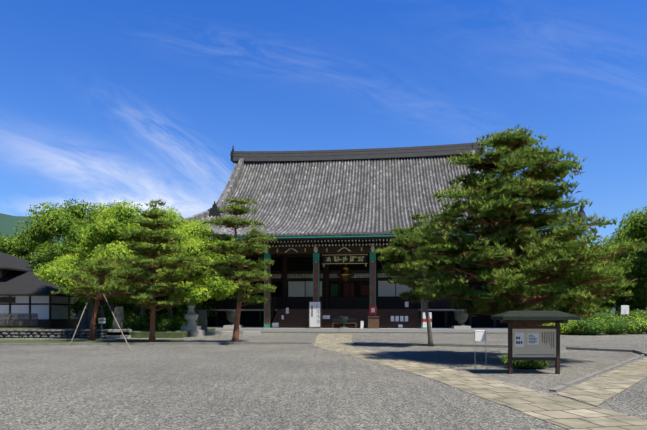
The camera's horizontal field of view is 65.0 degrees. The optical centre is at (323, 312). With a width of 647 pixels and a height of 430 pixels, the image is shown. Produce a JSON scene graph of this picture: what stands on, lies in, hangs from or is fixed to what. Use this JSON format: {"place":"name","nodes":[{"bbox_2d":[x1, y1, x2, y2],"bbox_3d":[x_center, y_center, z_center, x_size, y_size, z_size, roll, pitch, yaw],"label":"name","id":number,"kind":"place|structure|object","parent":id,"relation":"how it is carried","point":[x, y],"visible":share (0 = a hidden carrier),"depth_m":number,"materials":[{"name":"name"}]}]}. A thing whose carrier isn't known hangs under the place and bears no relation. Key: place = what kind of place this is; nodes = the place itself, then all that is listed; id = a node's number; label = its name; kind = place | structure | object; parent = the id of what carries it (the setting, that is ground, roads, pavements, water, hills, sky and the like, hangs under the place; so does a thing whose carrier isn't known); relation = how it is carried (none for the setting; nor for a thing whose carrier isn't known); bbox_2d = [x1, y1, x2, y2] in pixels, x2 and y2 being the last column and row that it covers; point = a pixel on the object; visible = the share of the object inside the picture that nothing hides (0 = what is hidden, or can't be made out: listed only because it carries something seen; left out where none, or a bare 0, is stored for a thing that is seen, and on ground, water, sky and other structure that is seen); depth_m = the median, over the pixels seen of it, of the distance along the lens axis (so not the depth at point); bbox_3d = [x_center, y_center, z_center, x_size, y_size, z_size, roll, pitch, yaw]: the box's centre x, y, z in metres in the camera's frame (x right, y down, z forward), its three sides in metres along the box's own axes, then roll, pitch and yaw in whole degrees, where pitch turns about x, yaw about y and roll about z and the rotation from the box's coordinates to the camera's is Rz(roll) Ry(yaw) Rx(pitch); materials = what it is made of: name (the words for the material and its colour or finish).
{"place":"outdoors","nodes":[
{"label":"outdoors","id":0,"kind":"place"},
{"bbox_2d":[0,296,77,318],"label":"kuri walls","id":1,"kind":"structure","parent":0,"point":[57,311],"depth_m":47.69,"materials":[{"name":"paint"}]},
{"bbox_2d":[0,296,76,327],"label":"building timber frame","id":2,"kind":"object","parent":1,"relation":"attached to","point":[50,322],"visible":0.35,"depth_m":47.64,"materials":[{"name":"wood"}]},
{"bbox_2d":[0,271,76,296],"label":"roof","id":3,"kind":"structure","parent":1,"relation":"on","point":[29,283],"depth_m":48.62,"materials":[{"name":"tile"}]},
{"bbox_2d":[1,331,105,337],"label":"wall stones","id":4,"kind":"object","parent":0,"point":[56,335],"visible":0.17,"depth_m":32.47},
{"bbox_2d":[0,339,183,342],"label":"stone curb","id":5,"kind":"structure","parent":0,"point":[94,341],"depth_m":28.30,"materials":[{"name":"stone"}]},
{"bbox_2d":[0,328,214,337],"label":"bank ground","id":6,"kind":"structure","parent":0,"point":[160,334],"depth_m":32.64,"materials":[{"name":"green plant"}]},
{"bbox_2d":[33,239,96,328],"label":"maple","id":7,"kind":"object","parent":6,"relation":"on","point":[55,264],"depth_m":37.84,"materials":[{"name":"plant"}]},
{"bbox_2d":[13,199,136,326],"bbox_3d":[-20.314,-4.077,44.414,11.511,11.478,10.478,0,0,1],"label":"tree","id":8,"kind":"object","parent":6,"relation":"on","point":[74,222],"depth_m":41.18,"materials":[{"name":"plant"}]},
{"bbox_2d":[65,297,105,327],"bbox_3d":[-22.520,-0.406,50.517,6.408,3.969,3.254,0,0,1],"label":"tall hedge","id":9,"kind":"object","parent":6,"relation":"on","point":[76,304],"depth_m":49.88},
{"bbox_2d":[0,329,186,337],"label":"rubble wall stones","id":10,"kind":"object","parent":6,"relation":"on","point":[36,333],"visible":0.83,"depth_m":32.29,"materials":[{"name":"stone"}]},
{"bbox_2d":[59,253,144,328],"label":"tree","id":11,"kind":"object","parent":6,"relation":"on","point":[73,258],"depth_m":39.14,"materials":[{"name":"plant"}]},
{"bbox_2d":[75,230,140,311],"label":"maple","id":12,"kind":"object","parent":6,"relation":"on","point":[85,253],"depth_m":38.35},
{"bbox_2d":[96,309,128,327],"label":"hedge","id":13,"kind":"object","parent":6,"relation":"on","point":[109,320],"depth_m":40.82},
{"bbox_2d":[98,300,134,315],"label":"tall hedge","id":14,"kind":"object","parent":6,"relation":"on","point":[124,304],"depth_m":46.46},
{"bbox_2d":[106,329,131,337],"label":"bench","id":15,"kind":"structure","parent":6,"relation":"on","point":[117,336],"depth_m":32.65,"materials":[{"name":"stone"}]},
{"bbox_2d":[104,311,159,329],"bbox_3d":[-14.201,0.826,38.352,4.601,1.867,2.130,0,0,1],"label":"hedge","id":16,"kind":"object","parent":6,"relation":"on","point":[130,322],"depth_m":37.75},
{"bbox_2d":[77,307,207,330],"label":"stone monuments","id":17,"kind":"object","parent":6,"relation":"on","point":[119,317],"visible":0.71,"depth_m":37.00,"materials":[{"name":"stone"}]},
{"bbox_2d":[80,199,214,316],"bbox_3d":[-13.441,-3.194,38.413,10.267,9.723,9.234,0,0,1],"label":"maple","id":18,"kind":"object","parent":6,"relation":"on","point":[102,249],"depth_m":35.90,"materials":[{"name":"plant"}]},
{"bbox_2d":[121,292,174,317],"bbox_3d":[-15.105,-0.372,46.325,6.369,4.317,3.394,0,0,1],"label":"tall hedge","id":19,"kind":"object","parent":6,"relation":"on","point":[137,309],"depth_m":45.51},
{"bbox_2d":[136,313,186,329],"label":"hedge","id":20,"kind":"object","parent":6,"relation":"on","point":[175,323],"depth_m":36.69,"materials":[{"name":"plant"}]},
{"bbox_2d":[130,218,242,308],"bbox_3d":[-9.331,-2.514,35.413,7.738,8.343,7.787,0,0,1],"label":"maple","id":21,"kind":"object","parent":6,"relation":"on","point":[188,242],"depth_m":34.16,"materials":[{"name":"plant"}]},
{"bbox_2d":[156,297,216,322],"bbox_3d":[-12.260,-0.121,45.283,5.420,3.711,3.264,0,0,1],"label":"tall hedge","id":22,"kind":"object","parent":6,"relation":"on","point":[207,309],"depth_m":44.43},
{"bbox_2d":[138,220,218,317],"bbox_3d":[-12.876,-2.974,42.284,8.506,9.237,7.999,0,0,1],"label":"maple","id":23,"kind":"object","parent":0,"point":[169,310],"depth_m":42.15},
{"bbox_2d":[0,213,639,312],"bbox_3d":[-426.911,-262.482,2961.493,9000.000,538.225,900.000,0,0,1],"label":"distant hills","id":24,"kind":"structure","parent":0,"point":[8,223],"depth_m":2676.32,"materials":[{"name":"plant"}]},
{"bbox_2d":[0,313,646,429],"bbox_3d":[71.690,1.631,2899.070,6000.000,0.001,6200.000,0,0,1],"label":"ground","id":25,"kind":"structure","parent":0,"point":[202,387],"depth_m":11.52,"materials":[{"name":"gravel"}]},
{"bbox_2d":[0,270,11,277],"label":"hall walls","id":26,"kind":"structure","parent":25,"relation":"on","point":[3,273],"depth_m":51.00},
{"bbox_2d":[0,252,35,272],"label":"hall roof","id":27,"kind":"structure","parent":26,"relation":"on","point":[8,262],"depth_m":53.24,"materials":[{"name":"tile"}]},
{"bbox_2d":[0,313,37,325],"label":"picket fence","id":28,"kind":"object","parent":25,"relation":"on","point":[8,319],"visible":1,"depth_m":43.61,"materials":[{"name":"grey wood"}]},
{"bbox_2d":[0,232,61,260],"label":"tree","id":29,"kind":"object","parent":25,"relation":"on","point":[18,246],"depth_m":61.01,"materials":[{"name":"plant"}]},
{"bbox_2d":[52,256,146,339],"bbox_3d":[-13.211,-0.837,29.993,6.226,4.971,6.296,0,0,1],"label":"umbrella pine","id":30,"kind":"object","parent":25,"relation":"on","point":[95,268],"depth_m":29.56,"materials":[{"name":"plant"}]},
{"bbox_2d":[61,262,125,298],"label":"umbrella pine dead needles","id":31,"kind":"object","parent":30,"relation":"attached to","point":[89,280],"visible":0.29,"depth_m":29.21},
{"bbox_2d":[61,260,142,294],"bbox_3d":[-13.070,-2.003,29.974,5.050,2.137,5.491,0,0,-22],"label":"umbrella pine foliage","id":32,"kind":"object","parent":30,"relation":"attached to","point":[93,279],"visible":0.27,"depth_m":29.05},
{"bbox_2d":[69,276,130,350],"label":"tree support poles","id":33,"kind":"object","parent":25,"relation":"on","point":[112,313],"visible":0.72,"depth_m":25.76,"materials":[{"name":"grey wood"}]},
{"bbox_2d":[67,202,144,239],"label":"tree","id":34,"kind":"object","parent":25,"relation":"on","point":[93,207],"depth_m":52.56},
{"bbox_2d":[102,198,207,341],"bbox_3d":[-8.962,-2.197,27.091,5.120,7.669,4.516,0,0,1],"label":"red pine","id":35,"kind":"object","parent":25,"relation":"on","point":[138,298],"depth_m":26.63,"materials":[{"name":"plant"}]},
{"bbox_2d":[102,217,198,308],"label":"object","id":36,"kind":"object","parent":35,"relation":"attached to","point":[153,265],"visible":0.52,"depth_m":26.64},
{"bbox_2d":[107,201,202,306],"bbox_3d":[-8.937,-3.114,27.124,4.892,5.621,4.110,0,0,1],"label":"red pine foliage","id":37,"kind":"object","parent":35,"relation":"attached to","point":[151,255],"visible":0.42,"depth_m":26.60,"materials":[{"name":"plant"}]},
{"bbox_2d":[0,342,311,345],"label":"kerb","id":38,"kind":"structure","parent":25,"relation":"on","point":[147,343],"depth_m":25.81,"materials":[{"name":"stone"}]},
{"bbox_2d":[179,303,204,336],"bbox_3d":[-9.178,0.481,35.248,1.500,2.300,1.500,0,0,1],"label":"stone lantern","id":39,"kind":"object","parent":25,"relation":"on","point":[191,316],"visible":0.85,"depth_m":34.90,"materials":[{"name":"stone"}]},
{"bbox_2d":[184,196,276,341],"bbox_3d":[-4.851,-2.243,26.454,4.893,7.790,4.873,0,0,1],"label":"red pine","id":40,"kind":"object","parent":25,"relation":"on","point":[261,274],"depth_m":26.26,"materials":[{"name":"plant"}]},
{"bbox_2d":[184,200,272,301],"bbox_3d":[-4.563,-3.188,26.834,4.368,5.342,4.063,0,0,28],"label":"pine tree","id":41,"kind":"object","parent":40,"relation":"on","point":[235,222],"visible":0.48,"depth_m":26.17,"materials":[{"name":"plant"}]},
{"bbox_2d":[184,203,275,301],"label":"red pine dead needles","id":42,"kind":"object","parent":40,"relation":"attached to","point":[243,255],"visible":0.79,"depth_m":26.29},
{"bbox_2d":[205,331,260,334],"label":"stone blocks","id":43,"kind":"structure","parent":25,"relation":"on","point":[231,332],"depth_m":36.64,"materials":[{"name":"stone"}]},
{"bbox_2d":[314,334,351,345],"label":"stone path","id":44,"kind":"structure","parent":25,"relation":"on","point":[333,339],"depth_m":29.45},
{"bbox_2d":[339,316,347,327],"bbox_3d":[1.647,0.793,41.182,0.760,0.975,0.760,0,0,6],"label":"incense burner","id":45,"kind":"object","parent":25,"relation":"on","point":[343,319],"visible":0.94,"depth_m":40.96,"materials":[{"name":"green metal"}]},
{"bbox_2d":[207,326,507,331],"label":"temple platform","id":46,"kind":"structure","parent":25,"relation":"on","point":[433,329],"depth_m":40.88,"materials":[{"name":"stone"}]},
{"bbox_2d":[308,301,321,327],"bbox_3d":[-0.696,0.181,41.597,1.050,2.200,0.600,0,0,6],"label":"signboard frame","id":47,"kind":"object","parent":46,"relation":"on","point":[309,316],"visible":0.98,"depth_m":41.50,"materials":[{"name":"grey wood"}]},
{"bbox_2d":[310,302,319,326],"bbox_3d":[-0.696,0.146,41.597,0.950,2.030,0.040,0,0,6],"label":"signboard","id":48,"kind":"object","parent":47,"relation":"attached to","point":[314,318],"visible":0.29,"depth_m":41.57,"materials":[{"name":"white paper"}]},
{"bbox_2d":[332,318,356,327],"bbox_3d":[1.728,0.856,41.903,2.000,0.850,0.450,0,0,6],"label":"table","id":49,"kind":"object","parent":46,"relation":"on","point":[349,321],"visible":0.83,"depth_m":42.00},
{"bbox_2d":[271,309,420,327],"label":"front steps","id":50,"kind":"structure","parent":46,"relation":"on","point":[296,318],"depth_m":43.59,"materials":[{"name":"wood"}]},
{"bbox_2d":[264,252,427,327],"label":"pillars","id":51,"kind":"structure","parent":46,"relation":"on","point":[372,283],"depth_m":41.95,"materials":[{"name":"wood"}]},
{"bbox_2d":[223,325,470,328],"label":"stone plinths","id":52,"kind":"object","parent":46,"relation":"on","point":[453,327],"visible":0.82,"depth_m":40.20,"materials":[{"name":"stone"}]},
{"bbox_2d":[226,311,468,325],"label":"stone urns","id":53,"kind":"object","parent":46,"relation":"on","point":[461,317],"visible":0.54,"depth_m":40.56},
{"bbox_2d":[272,302,431,327],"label":"paper notices","id":54,"kind":"object","parent":46,"relation":"on","point":[362,322],"visible":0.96,"depth_m":41.91,"materials":[{"name":"white"}]},
{"bbox_2d":[207,311,513,326],"bbox_3d":[3.768,0.581,60.013,32.400,1.400,28.600,0,0,6],"label":"under-floor opening","id":55,"kind":"object","parent":46,"relation":"on","point":[249,318],"visible":0.29,"depth_m":44.94,"materials":[{"name":"black"}]},
{"bbox_2d":[275,310,463,310],"bbox_3d":[3.762,-0.219,59.964,32.800,0.200,29.700,0,0,6],"label":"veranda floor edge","id":56,"kind":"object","parent":55,"relation":"on","point":[436,310],"depth_m":44.26,"materials":[{"name":"brown wood"}]},
{"bbox_2d":[205,309,466,310],"bbox_3d":[2.100,-0.249,45.200,32.900,0.120,0.010,0,0,6],"label":"temple veranda edge","id":57,"kind":"object","parent":56,"relation":"on","point":[276,309],"depth_m":46.19,"materials":[{"name":"beige paint"}]},
{"bbox_2d":[207,297,537,326],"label":"under-floor posts","id":58,"kind":"object","parent":46,"relation":"on","point":[437,304],"visible":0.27,"depth_m":44.79,"materials":[{"name":"brown wood"}]},
{"bbox_2d":[367,316,379,328],"bbox_3d":[4.052,0.791,41.087,1.000,0.980,0.650,0,0,6],"label":"offering box","id":59,"kind":"object","parent":46,"relation":"on","point":[373,322],"visible":1,"depth_m":40.81,"materials":[{"name":"brown wood"}]},
{"bbox_2d":[369,306,376,314],"bbox_3d":[4.032,-0.194,41.361,0.600,0.750,0.030,0,0,6],"label":"red poster","id":60,"kind":"object","parent":59,"relation":"on","point":[372,313],"visible":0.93,"depth_m":41.35,"materials":[{"name":"red paper"}]},
{"bbox_2d":[178,150,584,222],"bbox_3d":[3.488,-12.239,57.529,36.144,11.121,36.432,0,0,6],"label":"roof edge","id":61,"kind":"object","parent":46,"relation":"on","point":[227,192],"visible":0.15,"depth_m":53.39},
{"bbox_2d":[233,142,481,162],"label":"roof ridge","id":62,"kind":"structure","parent":61,"relation":"on","point":[357,154],"depth_m":57.08,"materials":[{"name":"tile"}]},
{"bbox_2d":[207,137,585,219],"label":"ridge-end ornaments","id":63,"kind":"object","parent":61,"relation":"attached to","point":[214,211],"visible":0.29,"depth_m":48.95},
{"bbox_2d":[239,331,507,333],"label":"stone platform","id":64,"kind":"structure","parent":25,"relation":"on","point":[386,332],"depth_m":39.94,"materials":[{"name":"stone"}]},
{"bbox_2d":[369,213,469,346],"bbox_3d":[4.692,-1.615,24.373,4.902,6.522,3.737,0,0,1],"label":"thin pine","id":65,"kind":"object","parent":25,"relation":"on","point":[399,251],"depth_m":24.11,"materials":[{"name":"plant"}]},
{"bbox_2d":[374,217,444,299],"bbox_3d":[4.611,-2.613,24.383,4.417,3.993,3.321,0,0,1],"label":"thin pine foliage","id":66,"kind":"object","parent":65,"relation":"attached to","point":[400,243],"visible":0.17,"depth_m":23.89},
{"bbox_2d":[389,234,466,303],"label":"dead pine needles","id":67,"kind":"object","parent":65,"relation":"attached to","point":[410,274],"visible":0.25,"depth_m":24.10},
{"bbox_2d":[354,342,507,347],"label":"kerb","id":68,"kind":"structure","parent":25,"relation":"on","point":[451,345],"depth_m":24.67,"materials":[{"name":"stone"}]},
{"bbox_2d":[314,345,646,429],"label":"path","id":69,"kind":"structure","parent":25,"relation":"on","point":[569,414],"depth_m":9.65,"materials":[{"name":"stone"}]},
{"bbox_2d":[402,122,646,325],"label":"pine","id":70,"kind":"object","parent":25,"relation":"on","point":[534,246],"depth_m":15.85,"materials":[{"name":"plant"}]},
{"bbox_2d":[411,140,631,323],"bbox_3d":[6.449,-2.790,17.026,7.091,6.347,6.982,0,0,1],"label":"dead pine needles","id":71,"kind":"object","parent":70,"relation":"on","point":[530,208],"visible":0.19,"depth_m":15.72,"materials":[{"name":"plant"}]},
{"bbox_2d":[501,353,553,368],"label":"bush","id":72,"kind":"object","parent":25,"relation":"on","point":[543,362],"depth_m":14.53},
{"bbox_2d":[500,320,567,373],"bbox_3d":[5.602,0.911,13.524,1.751,1.440,0.760,0,0,1],"label":"notice board frame","id":73,"kind":"object","parent":25,"relation":"on","point":[556,358],"visible":0.9,"depth_m":13.48,"materials":[{"name":"wood"}]},
{"bbox_2d":[512,329,555,356],"bbox_3d":[5.602,0.811,13.524,1.161,0.760,0.040,0,0,1],"label":"notice board panel","id":74,"kind":"object","parent":73,"relation":"attached to","point":[545,349],"visible":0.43,"depth_m":13.50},
{"bbox_2d":[515,333,538,346],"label":"posted notices","id":75,"kind":"object","parent":74,"relation":"attached to","point":[521,335],"visible":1,"depth_m":13.50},
{"bbox_2d":[516,332,553,346],"bbox_3d":[5.602,0.821,13.500,1.051,0.620,0.006,0,0,1],"label":"lettering","id":76,"kind":"object","parent":74,"relation":"attached to","point":[517,342],"visible":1,"depth_m":13.50},
{"bbox_2d":[491,311,579,319],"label":"notice board roof","id":77,"kind":"structure","parent":73,"relation":"on","point":[533,315],"depth_m":13.11,"materials":[{"name":"metal"}]},
{"bbox_2d":[520,267,581,315],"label":"tree","id":78,"kind":"object","parent":25,"relation":"on","point":[546,302],"depth_m":56.93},
{"bbox_2d":[547,320,575,334],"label":"hedge","id":79,"kind":"object","parent":25,"relation":"on","point":[569,332],"depth_m":37.03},
{"bbox_2d":[566,317,613,334],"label":"hedge","id":80,"kind":"object","parent":25,"relation":"on","point":[591,329],"depth_m":36.05,"materials":[{"name":"plant"}]},
{"bbox_2d":[555,260,626,318],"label":"tree","id":81,"kind":"object","parent":25,"relation":"on","point":[610,298],"depth_m":48.19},
{"bbox_2d":[549,354,644,391],"bbox_3d":[9.095,1.605,15.657,0.142,0.051,13.582,0,0,40],"label":"stone curb","id":82,"kind":"object","parent":25,"relation":"on","point":[569,383],"visible":0.9,"depth_m":12.79,"materials":[{"name":"stone"}]},
{"bbox_2d":[556,357,646,405],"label":"stone path","id":83,"kind":"structure","parent":25,"relation":"on","point":[598,390],"depth_m":11.43,"materials":[{"name":"stone"}]},
{"bbox_2d":[577,309,627,332],"bbox_3d":[22.132,0.715,40.411,4.276,2.059,1.956,0,0,1],"label":"hedge","id":84,"kind":"object","parent":25,"relation":"on","point":[601,314],"depth_m":40.05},
{"bbox_2d":[566,347,646,355],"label":"kerb","id":85,"kind":"structure","parent":25,"relation":"on","point":[603,349],"depth_m":21.47,"materials":[{"name":"stone"}]},
{"bbox_2d":[590,227,641,308],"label":"tree","id":86,"kind":"object","parent":25,"relation":"on","point":[615,243],"depth_m":61.67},
{"bbox_2d":[597,315,634,334],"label":"hedge","id":87,"kind":"object","parent":25,"relation":"on","point":[616,327],"depth_m":36.96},
{"bbox_2d":[596,265,646,316],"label":"tree","id":88,"kind":"object","parent":25,"relation":"on","point":[630,301],"depth_m":46.93,"materials":[{"name":"plant"}]},
{"bbox_2d":[603,237,646,309],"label":"maple","id":89,"kind":"object","parent":25,"relation":"on","point":[639,257],"depth_m":45.77,"materials":[{"name":"plant"}]},
{"bbox_2d":[618,205,646,253],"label":"tree","id":90,"kind":"object","parent":25,"relation":"on","point":[627,233],"depth_m":51.34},
{"bbox_2d":[618,308,646,319],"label":"hedge","id":91,"kind":"object","parent":25,"relation":"on","point":[642,313],"depth_m":42.01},
{"bbox_2d":[620,206,646,237],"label":"tree","id":92,"kind":"object","parent":25,"relation":"on","point":[635,229],"depth_m":46.86,"materials":[{"name":"plant"}]},
{"bbox_2d":[623,316,646,333],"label":"hedge","id":93,"kind":"object","parent":25,"relation":"on","point":[642,328],"depth_m":37.88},
{"bbox_3d":[23.380,0.681,39.388,0.052,1.900,0.060,0,0,1],"label":"sign pole","id":94,"kind":"object","parent":25,"relation":"on","visible":0},
{"bbox_2d":[621,305,628,313],"bbox_3d":[23.380,-0.219,39.388,0.600,0.700,0.040,0,0,1],"label":"sign plate","id":95,"kind":"object","parent":94,"relation":"attached to","point":[624,309],"visible":0.93,"depth_m":39.37,"materials":[{"name":"white paper"}]},
{"bbox_2d":[0,0,646,305],"label":"sky","id":96,"kind":"structure","parent":0,"point":[102,101],"materials":[{"name":"blue"}]},
{"bbox_2d":[271,297,420,318],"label":"temple stair rails","id":97,"kind":"object","parent":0,"point":[273,309],"visible":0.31,"depth_m":44.68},
{"bbox_2d":[210,237,494,296],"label":"temple facade wall","id":98,"kind":"structure","parent":0,"point":[299,263],"depth_m":49.94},
{"bbox_2d":[331,284,337,296],"bbox_3d":[1.045,-2.169,49.683,0.700,1.200,0.021,0,0,6],"label":"panel","id":99,"kind":"object","parent":98,"relation":"attached to","point":[334,286],"visible":1,"depth_m":49.67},
{"bbox_2d":[214,273,466,296],"bbox_3d":[2.569,-2.674,49.370,28.860,2.230,0.020,0,0,6],"label":"temple shoji","id":100,"kind":"object","parent":98,"relation":"attached to","point":[305,288],"visible":0.44,"depth_m":49.68,"materials":[{"name":"paper"}]},
{"bbox_2d":[229,273,464,296],"bbox_3d":[2.568,-2.668,49.360,28.996,2.282,0.042,0,0,6],"label":"lattice screen","id":101,"kind":"object","parent":98,"relation":"attached to","point":[343,289],"visible":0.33,"depth_m":49.38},
{"bbox_2d":[203,251,500,308],"bbox_3d":[2.571,-3.119,49.380,30.040,5.600,0.540,0,0,6],"label":"timber framing","id":102,"kind":"object","parent":98,"relation":"attached to","point":[284,301],"visible":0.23,"depth_m":49.46,"materials":[{"name":"wood"}]},
{"bbox_2d":[344,283,368,296],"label":"panels","id":103,"kind":"object","parent":98,"relation":"attached to","point":[364,292],"visible":0.71,"depth_m":49.47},
{"bbox_2d":[238,241,482,256],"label":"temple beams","id":104,"kind":"structure","parent":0,"point":[281,252],"depth_m":41.88,"materials":[{"name":"wood"}]},
{"bbox_2d":[264,243,403,252],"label":"roof brackets","id":105,"kind":"object","parent":104,"relation":"attached to","point":[316,249],"visible":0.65,"depth_m":41.67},
{"bbox_2d":[256,247,413,266],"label":"temple gilt fittings","id":106,"kind":"object","parent":104,"relation":"attached to","point":[326,251],"visible":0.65,"depth_m":41.93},
{"bbox_2d":[323,255,366,263],"bbox_3d":[1.772,-4.439,42.285,3.700,0.700,0.080,0,0,6],"label":"name plaque","id":107,"kind":"object","parent":104,"relation":"hanging from","point":[355,260],"visible":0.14,"depth_m":42.25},
{"bbox_2d":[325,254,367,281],"bbox_3d":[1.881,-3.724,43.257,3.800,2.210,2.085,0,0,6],"label":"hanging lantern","id":108,"kind":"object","parent":104,"relation":"hanging from","point":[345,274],"visible":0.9,"depth_m":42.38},
{"bbox_2d":[204,231,556,248],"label":"rafters","id":109,"kind":"object","parent":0,"point":[310,243],"visible":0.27,"depth_m":41.11,"materials":[{"name":"wood"}]},
{"bbox_2d":[205,232,549,246],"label":"rafter ends","id":110,"kind":"object","parent":109,"relation":"attached to","point":[338,241],"visible":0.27,"depth_m":40.45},
{"bbox_2d":[195,155,574,235],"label":"temple roof tile rows","id":111,"kind":"object","parent":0,"point":[244,231],"visible":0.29,"depth_m":51.75,"materials":[{"name":"tile"}]},
{"bbox_2d":[209,224,581,240],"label":"temple fascia","id":112,"kind":"structure","parent":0,"point":[361,237],"depth_m":39.63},
{"bbox_2d":[209,222,584,238],"bbox_3d":[1.469,-6.299,39.600,36.000,0.840,0.115,0,0,6],"label":"temple gutter","id":113,"kind":"object","parent":112,"relation":"attached to","point":[363,236],"visible":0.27,"depth_m":39.51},
{"bbox_2d":[208,218,583,237],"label":"temple eave end tiles","id":114,"kind":"object","parent":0,"point":[326,234],"visible":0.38,"depth_m":39.75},
{"bbox_2d":[239,230,557,240],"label":"temple soffit","id":115,"kind":"structure","parent":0,"point":[432,233],"depth_m":40.44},
{"bbox_2d":[232,169,577,257],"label":"temple roof sides","id":116,"kind":"object","parent":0,"point":[471,170],"depth_m":54.09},
{"bbox_2d":[475,331,485,340],"bbox_3d":[4.352,0.656,14.089,0.280,0.270,0.008,0,0,1],"label":"stand sign plate","id":117,"kind":"object","parent":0,"point":[479,335],"visible":1,"depth_m":14.09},
{"bbox_2d":[603,246,624,317],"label":"tree","id":118,"kind":"object","parent":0,"point":[617,309],"depth_m":54.95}
]}

